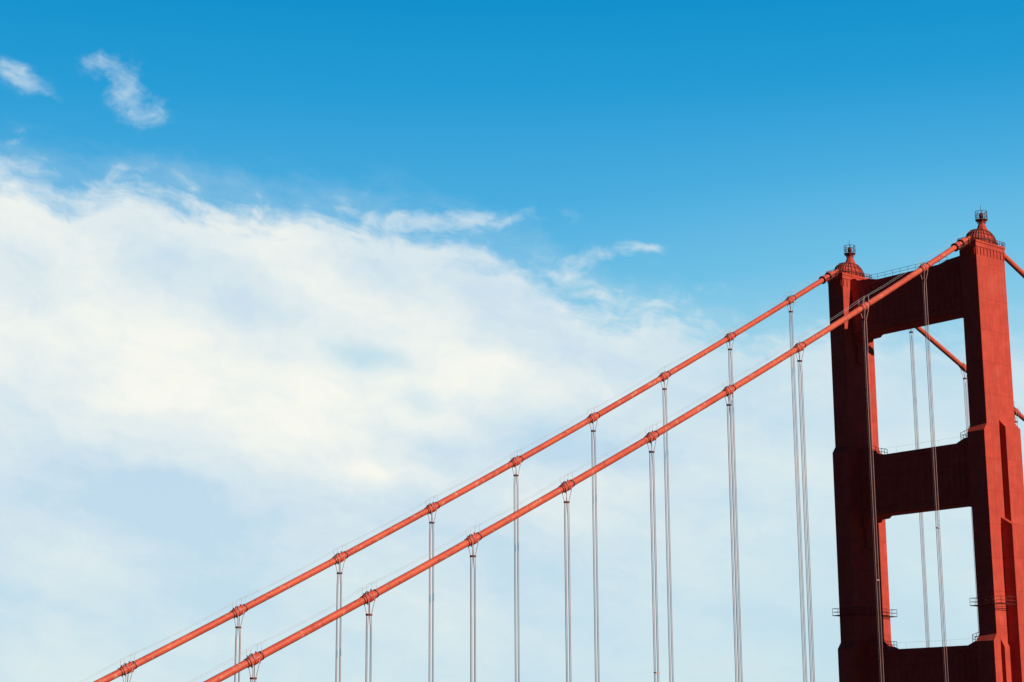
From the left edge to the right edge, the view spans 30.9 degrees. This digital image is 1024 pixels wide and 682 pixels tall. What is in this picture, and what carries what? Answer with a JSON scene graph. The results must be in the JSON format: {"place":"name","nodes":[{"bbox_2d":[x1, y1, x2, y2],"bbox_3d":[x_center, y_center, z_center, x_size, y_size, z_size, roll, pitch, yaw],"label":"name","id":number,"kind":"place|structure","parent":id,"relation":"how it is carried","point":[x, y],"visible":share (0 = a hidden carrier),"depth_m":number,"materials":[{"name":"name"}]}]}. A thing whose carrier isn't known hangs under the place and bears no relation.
{"place":"outdoors","nodes":[
{"label":"outdoors","id":0,"kind":"place"},
{"bbox_2d":[0,0,1023,681],"label":"sky","id":1,"kind":"structure","parent":0,"point":[280,279],"materials":[{"name":"blue"}]},
{"label":"sea","id":2,"kind":"structure","parent":0,"visible":0},
{"bbox_2d":[80,205,1023,681],"bbox_3d":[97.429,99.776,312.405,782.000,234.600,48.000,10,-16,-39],"label":"suspension bridge","id":3,"kind":"structure","parent":2,"relation":"in","point":[978,469],"depth_m":295.98,"materials":[{"name":"red paint"}]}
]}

